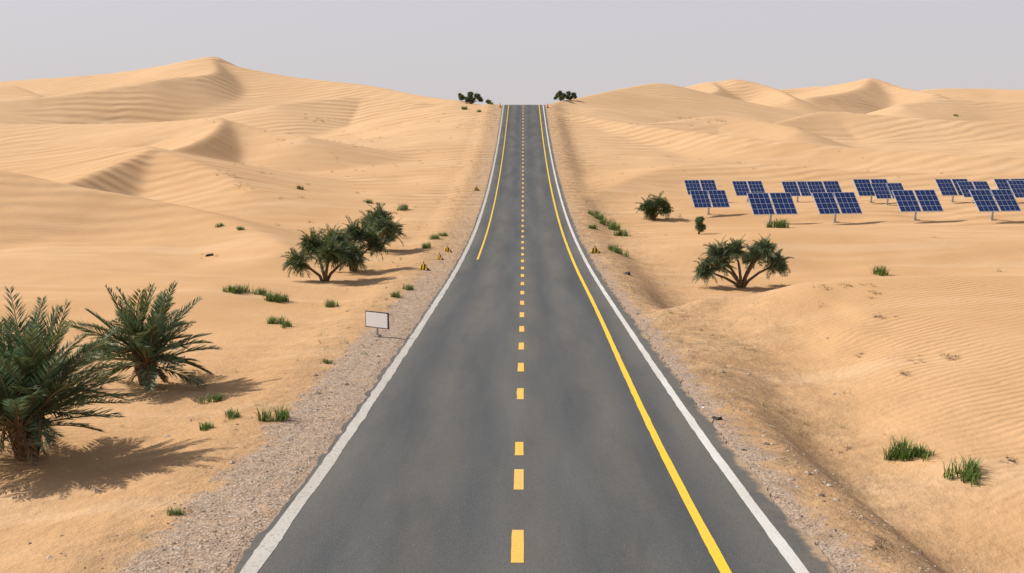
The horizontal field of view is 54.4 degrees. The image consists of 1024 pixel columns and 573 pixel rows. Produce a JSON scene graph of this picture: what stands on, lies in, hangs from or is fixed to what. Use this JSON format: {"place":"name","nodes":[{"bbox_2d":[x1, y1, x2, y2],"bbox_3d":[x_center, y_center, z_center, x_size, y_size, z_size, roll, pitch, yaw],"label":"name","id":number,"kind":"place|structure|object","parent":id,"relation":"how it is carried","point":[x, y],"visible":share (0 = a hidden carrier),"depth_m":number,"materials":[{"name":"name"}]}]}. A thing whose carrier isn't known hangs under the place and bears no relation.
{"place":"outdoors","nodes":[
{"label":"outdoors","id":0,"kind":"place"},
{"bbox_2d":[28,217,965,572],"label":"gravel","id":1,"kind":"structure","parent":0,"point":[386,361],"depth_m":23.46,"materials":[{"name":"grey gravel"}]},
{"bbox_2d":[0,57,1023,572],"bbox_3d":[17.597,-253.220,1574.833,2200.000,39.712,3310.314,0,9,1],"label":"desert ground","id":2,"kind":"structure","parent":0,"point":[126,183],"depth_m":64.38,"materials":[{"name":"beige sand"}]},
{"bbox_2d":[0,285,138,466],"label":"date palm","id":3,"kind":"object","parent":2,"relation":"on","point":[34,378],"visible":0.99,"depth_m":22.96,"materials":[{"name":"green plant"}]},
{"bbox_2d":[64,281,221,391],"bbox_3d":[-11.648,1.681,31.462,4.744,3.606,4.726,-6,11,-33],"label":"date palm","id":4,"kind":"object","parent":2,"relation":"on","point":[147,346],"visible":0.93,"depth_m":31.38,"materials":[{"name":"green plant"}]},
{"bbox_2d":[166,503,185,515],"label":"grass tuft","id":5,"kind":"object","parent":2,"relation":"on","point":[175,512],"visible":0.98,"depth_m":18.70,"materials":[{"name":"green plant"}]},
{"bbox_2d":[198,420,216,430],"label":"grass tuft","id":6,"kind":"object","parent":2,"relation":"on","point":[205,427],"visible":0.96,"depth_m":25.68,"materials":[{"name":"green plant"}]},
{"bbox_2d":[198,392,225,403],"bbox_3d":[-8.861,3.285,29.549,0.944,0.391,0.753,-4,10,-24],"label":"grass tuft","id":7,"kind":"object","parent":2,"relation":"on","point":[218,397],"visible":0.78,"depth_m":29.49,"materials":[{"name":"green plant"}]},
{"bbox_2d":[222,283,240,293],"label":"grass tuft","id":8,"kind":"object","parent":2,"relation":"on","point":[232,290],"visible":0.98,"depth_m":53.34,"materials":[{"name":"green plant"}]},
{"bbox_2d":[222,407,241,419],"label":"grass tuft","id":9,"kind":"object","parent":2,"relation":"on","point":[232,413],"visible":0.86,"depth_m":26.70,"materials":[{"name":"green plant"}]},
{"bbox_2d":[236,282,253,292],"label":"grass tuft","id":10,"kind":"object","parent":2,"relation":"on","point":[242,290],"visible":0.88,"depth_m":53.76,"materials":[{"name":"green plant"}]},
{"bbox_2d":[249,287,271,295],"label":"grass tuft","id":11,"kind":"object","parent":2,"relation":"on","point":[263,290],"visible":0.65,"depth_m":53.76,"materials":[{"name":"green plant"}]},
{"bbox_2d":[261,290,283,301],"bbox_3d":[-12.854,0.482,52.655,1.450,0.704,1.410,2,9,10],"label":"grass tuft","id":12,"kind":"object","parent":2,"relation":"on","point":[268,297],"visible":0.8,"depth_m":52.43,"materials":[{"name":"green plant"}]},
{"bbox_2d":[255,402,290,422],"bbox_3d":[-6.221,3.303,26.391,1.140,0.575,1.138,2,9,11],"label":"grass tuft","id":13,"kind":"object","parent":2,"relation":"on","point":[283,416],"visible":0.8,"depth_m":26.20,"materials":[{"name":"green plant"}]},
{"bbox_2d":[265,314,287,323],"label":"grass tuft","id":14,"kind":"object","parent":2,"relation":"on","point":[271,320],"visible":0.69,"depth_m":44.87,"materials":[{"name":"green plant"}]},
{"bbox_2d":[275,293,290,302],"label":"grass tuft","id":15,"kind":"object","parent":2,"relation":"on","point":[280,299],"visible":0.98,"depth_m":52.45,"materials":[{"name":"green plant"}]},
{"bbox_2d":[279,319,291,328],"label":"grass tuft","id":16,"kind":"object","parent":2,"relation":"on","point":[286,323],"visible":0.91,"depth_m":44.00,"materials":[{"name":"green plant"}]},
{"bbox_2d":[280,223,372,281],"bbox_3d":[-11.495,-1.924,61.017,5.034,3.749,4.428,6,11,35],"label":"desert tree","id":17,"kind":"object","parent":2,"relation":"on","point":[332,248],"visible":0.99,"depth_m":60.60,"materials":[{"name":"green plant"}]},
{"bbox_2d":[320,358,333,363],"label":"grass tuft","id":18,"kind":"object","parent":2,"relation":"on","point":[325,360],"visible":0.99,"depth_m":34.32,"materials":[{"name":"green plant"}]},
{"bbox_2d":[324,298,340,307],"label":"grass tuft","id":19,"kind":"object","parent":2,"relation":"on","point":[332,304],"visible":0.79,"depth_m":51.04,"materials":[{"name":"green plant"}]},
{"bbox_2d":[323,215,390,271],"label":"desert tree","id":20,"kind":"object","parent":2,"relation":"on","point":[374,241],"visible":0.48,"depth_m":65.79,"materials":[{"name":"green plant"}]},
{"bbox_2d":[365,311,388,336],"bbox_3d":[-5.386,1.626,39.788,1.134,1.250,0.231,5,10,29],"label":"signboard","id":21,"kind":"object","parent":2,"relation":"on","point":[374,319],"visible":0.89,"depth_m":39.72,"materials":[{"name":"metal"}]},
{"bbox_2d":[359,202,407,250],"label":"desert tree","id":22,"kind":"object","parent":2,"relation":"on","point":[379,217],"visible":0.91,"depth_m":76.90,"materials":[{"name":"green plant"}]},
{"bbox_2d":[390,290,402,297],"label":"grass tuft","id":23,"kind":"object","parent":2,"relation":"on","point":[396,294],"visible":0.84,"depth_m":51.86,"materials":[{"name":"green plant"}]},
{"bbox_2d":[395,203,407,210],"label":"grass tuft","id":24,"kind":"object","parent":2,"relation":"on","point":[404,207],"visible":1,"depth_m":107.23,"materials":[{"name":"green plant"}]},
{"bbox_2d":[402,284,413,289],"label":"grass tuft","id":25,"kind":"object","parent":2,"relation":"on","point":[408,287],"visible":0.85,"depth_m":55.18,"materials":[{"name":"green plant"}]},
{"bbox_2d":[418,261,430,270],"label":"hazard marker","id":26,"kind":"object","parent":2,"relation":"on","point":[423,266],"visible":1,"depth_m":65.01,"materials":[{"name":"yellow paint"}]},
{"bbox_2d":[418,241,431,248],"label":"grass tuft","id":27,"kind":"object","parent":2,"relation":"on","point":[428,245],"visible":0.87,"depth_m":77.90,"materials":[{"name":"green plant"}]},
{"bbox_2d":[429,233,441,239],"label":"grass tuft","id":28,"kind":"object","parent":2,"relation":"on","point":[435,236],"visible":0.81,"depth_m":84.21,"materials":[{"name":"green plant"}]},
{"bbox_2d":[436,253,444,259],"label":"hazard marker","id":29,"kind":"object","parent":2,"relation":"on","point":[439,256],"visible":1,"depth_m":71.17,"materials":[{"name":"yellow paint"}]},
{"bbox_2d":[459,91,483,103],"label":"roadside tree","id":30,"kind":"object","parent":2,"relation":"on","point":[469,98],"visible":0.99,"depth_m":235.85,"materials":[{"name":"green plant"}]},
{"bbox_2d":[553,90,566,100],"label":"roadside tree","id":31,"kind":"object","parent":2,"relation":"on","point":[560,95],"visible":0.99,"depth_m":235.38,"materials":[{"name":"green plant"}]},
{"bbox_2d":[122,112,1018,550],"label":"desert scrub","id":32,"kind":"object","parent":2,"relation":"on","point":[666,324],"visible":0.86,"depth_m":40.94,"materials":[{"name":"green plant"}]},
{"bbox_2d":[565,91,576,99],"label":"roadside tree","id":33,"kind":"object","parent":2,"relation":"on","point":[571,96],"visible":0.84,"depth_m":237.90,"materials":[{"name":"green plant"}]},
{"bbox_2d":[587,224,597,228],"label":"grass tuft","id":34,"kind":"object","parent":2,"relation":"on","point":[593,226],"visible":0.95,"depth_m":92.71,"materials":[{"name":"green plant"}]},
{"bbox_2d":[587,210,599,215],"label":"grass tuft","id":35,"kind":"object","parent":2,"relation":"on","point":[590,212],"visible":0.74,"depth_m":104.78,"materials":[{"name":"green plant"}]},
{"bbox_2d":[590,247,600,252],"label":"hazard marker","id":36,"kind":"object","parent":2,"relation":"on","point":[594,250],"visible":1,"depth_m":75.10,"materials":[{"name":"yellow paint"}]},
{"bbox_2d":[594,213,606,220],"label":"grass tuft","id":37,"kind":"object","parent":2,"relation":"on","point":[599,217],"visible":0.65,"depth_m":102.53,"materials":[{"name":"green plant"}]},
{"bbox_2d":[598,216,616,225],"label":"grass tuft","id":38,"kind":"object","parent":2,"relation":"on","point":[603,221],"visible":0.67,"depth_m":99.65,"materials":[{"name":"green plant"}]},
{"bbox_2d":[606,222,621,230],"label":"grass tuft","id":39,"kind":"object","parent":2,"relation":"on","point":[614,226],"visible":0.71,"depth_m":96.81,"materials":[{"name":"green plant"}]},
{"bbox_2d":[606,243,621,250],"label":"grass tuft","id":40,"kind":"object","parent":2,"relation":"on","point":[610,247],"visible":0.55,"depth_m":78.22,"materials":[{"name":"green plant"}]},
{"bbox_2d":[608,246,630,256],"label":"grass tuft","id":41,"kind":"object","parent":2,"relation":"on","point":[620,252],"visible":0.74,"depth_m":77.06,"materials":[{"name":"green plant"}]},
{"bbox_2d":[612,228,630,236],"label":"grass tuft","id":42,"kind":"object","parent":2,"relation":"on","point":[621,233],"visible":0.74,"depth_m":90.77,"materials":[{"name":"green plant"}]},
{"bbox_2d":[635,191,673,220],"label":"desert shrub","id":43,"kind":"object","parent":2,"relation":"on","point":[650,208],"visible":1,"depth_m":105.12,"materials":[{"name":"green plant"}]},
{"bbox_2d":[694,215,705,233],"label":"desert shrub","id":44,"kind":"object","parent":2,"relation":"on","point":[700,226],"visible":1,"depth_m":88.57,"materials":[{"name":"green plant"}]},
{"bbox_2d":[684,180,716,194],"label":"solar panel","id":45,"kind":"object","parent":2,"relation":"on","point":[707,185],"visible":0.63,"depth_m":122.62,"materials":[{"name":"glass"}]},
{"bbox_2d":[690,190,729,214],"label":"solar panel","id":46,"kind":"object","parent":2,"relation":"on","point":[701,199],"visible":0.98,"depth_m":107.71,"materials":[{"name":"glass"}]},
{"bbox_2d":[711,416,722,419],"bbox_3d":[5.454,3.560,26.492,0.380,0.209,0.240,6,11,33],"label":"rock","id":47,"kind":"object","parent":2,"relation":"on","point":[716,418],"visible":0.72,"depth_m":26.46,"materials":[{"name":"stone"}]},
{"bbox_2d":[692,233,793,287],"bbox_3d":[14.953,-1.581,64.632,6.781,3.884,3.725,0,9,1],"label":"umbrella tree","id":48,"kind":"object","parent":2,"relation":"on","point":[718,257],"visible":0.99,"depth_m":64.07,"materials":[{"name":"green plant"}]},
{"bbox_2d":[732,181,764,201],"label":"solar panel","id":49,"kind":"object","parent":2,"relation":"on","point":[741,188],"visible":0.87,"depth_m":123.53,"materials":[{"name":"glass"}]},
{"bbox_2d":[747,192,797,222],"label":"solar panel","id":50,"kind":"object","parent":2,"relation":"on","point":[782,204],"visible":0.97,"depth_m":103.64,"materials":[{"name":"glass"}]},
{"bbox_2d":[764,219,784,227],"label":"grass tuft","id":51,"kind":"object","parent":2,"relation":"on","point":[769,224],"visible":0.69,"depth_m":97.40,"materials":[{"name":"green plant"}]},
{"bbox_2d":[772,218,789,227],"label":"grass tuft","id":52,"kind":"object","parent":2,"relation":"on","point":[780,224],"visible":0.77,"depth_m":97.09,"materials":[{"name":"green plant"}]},
{"bbox_2d":[781,181,810,201],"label":"solar panel","id":53,"kind":"object","parent":2,"relation":"on","point":[791,187],"visible":0.81,"depth_m":122.47,"materials":[{"name":"glass"}]},
{"bbox_2d":[806,181,841,196],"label":"solar panel","id":54,"kind":"object","parent":2,"relation":"on","point":[818,186],"visible":0.69,"depth_m":119.13,"materials":[{"name":"glass"}]},
{"bbox_2d":[812,192,862,222],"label":"solar panel","id":55,"kind":"object","parent":2,"relation":"on","point":[846,203],"visible":0.98,"depth_m":104.41,"materials":[{"name":"glass"}]},
{"bbox_2d":[853,179,890,202],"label":"solar panel","id":56,"kind":"object","parent":2,"relation":"on","point":[863,187],"visible":0.62,"depth_m":121.18,"materials":[{"name":"glass"}]},
{"bbox_2d":[869,265,892,275],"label":"grass tuft","id":57,"kind":"object","parent":2,"relation":"on","point":[881,272],"visible":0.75,"depth_m":71.44,"materials":[{"name":"green plant"}]},
{"bbox_2d":[870,183,903,204],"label":"solar panel","id":58,"kind":"object","parent":2,"relation":"on","point":[881,191],"visible":0.75,"depth_m":119.52,"materials":[{"name":"glass"}]},
{"bbox_2d":[881,442,912,461],"bbox_3d":[10.399,4.392,26.728,0.970,0.489,0.967,4,10,23],"label":"grass tuft","id":59,"kind":"object","parent":2,"relation":"on","point":[889,456],"visible":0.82,"depth_m":26.60,"materials":[{"name":"green plant"}]},
{"bbox_2d":[882,433,924,461],"bbox_3d":[10.518,4.253,26.744,1.247,0.623,1.283,-1,9,-5],"label":"grass tuft","id":60,"kind":"object","parent":2,"relation":"on","point":[903,448],"visible":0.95,"depth_m":26.46,"materials":[{"name":"green plant"}]},
{"bbox_2d":[892,190,943,219],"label":"solar panel","id":61,"kind":"object","parent":2,"relation":"on","point":[907,201],"visible":0.99,"depth_m":105.64,"materials":[{"name":"glass"}]},
{"bbox_2d":[911,443,935,461],"bbox_3d":[10.784,4.344,26.313,0.762,0.436,0.965,-5,10,-27],"label":"grass tuft","id":62,"kind":"object","parent":2,"relation":"on","point":[925,454],"visible":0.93,"depth_m":26.23,"materials":[{"name":"green plant"}]},
{"bbox_2d":[935,179,967,201],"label":"solar panel","id":63,"kind":"object","parent":2,"relation":"on","point":[946,187],"visible":0.64,"depth_m":119.34,"materials":[{"name":"glass"}]},
{"bbox_2d":[941,452,983,479],"bbox_3d":[11.304,4.462,24.817,1.349,0.558,1.076,-2,9,-12],"label":"grass tuft","id":64,"kind":"object","parent":2,"relation":"on","point":[970,464],"visible":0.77,"depth_m":24.77,"materials":[{"name":"green plant"}]},
{"bbox_2d":[958,465,982,486],"bbox_3d":[11.376,4.601,24.473,0.892,0.433,0.867,-6,11,-33],"label":"grass tuft","id":65,"kind":"object","parent":2,"relation":"on","point":[967,475],"visible":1,"depth_m":24.41,"materials":[{"name":"green plant"}]},
{"bbox_2d":[957,181,992,203],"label":"solar panel","id":66,"kind":"object","parent":2,"relation":"on","point":[965,187],"visible":0.63,"depth_m":118.40,"materials":[{"name":"glass"}]},
{"bbox_2d":[969,189,1020,220],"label":"solar panel","id":67,"kind":"object","parent":2,"relation":"on","point":[1004,200],"visible":0.99,"depth_m":105.89,"materials":[{"name":"glass"}]},
{"bbox_2d":[994,179,1023,194],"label":"solar panel","id":68,"kind":"object","parent":2,"relation":"on","point":[1001,183],"visible":0.35,"depth_m":119.22,"materials":[{"name":"glass"}]},
{"bbox_2d":[1007,180,1023,204],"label":"solar panel","id":69,"kind":"object","parent":2,"relation":"on","point":[1017,187],"visible":1,"depth_m":117.03,"materials":[{"name":"glass"}]},
{"bbox_2d":[0,0,1023,104],"label":"sky","id":70,"kind":"structure","parent":0,"point":[507,52],"materials":[{"name":"grey"}]},
{"bbox_2d":[234,105,836,572],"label":"road","id":71,"kind":"structure","parent":0,"point":[528,405],"depth_m":23.43,"materials":[{"name":"grey asphalt"}]}
]}

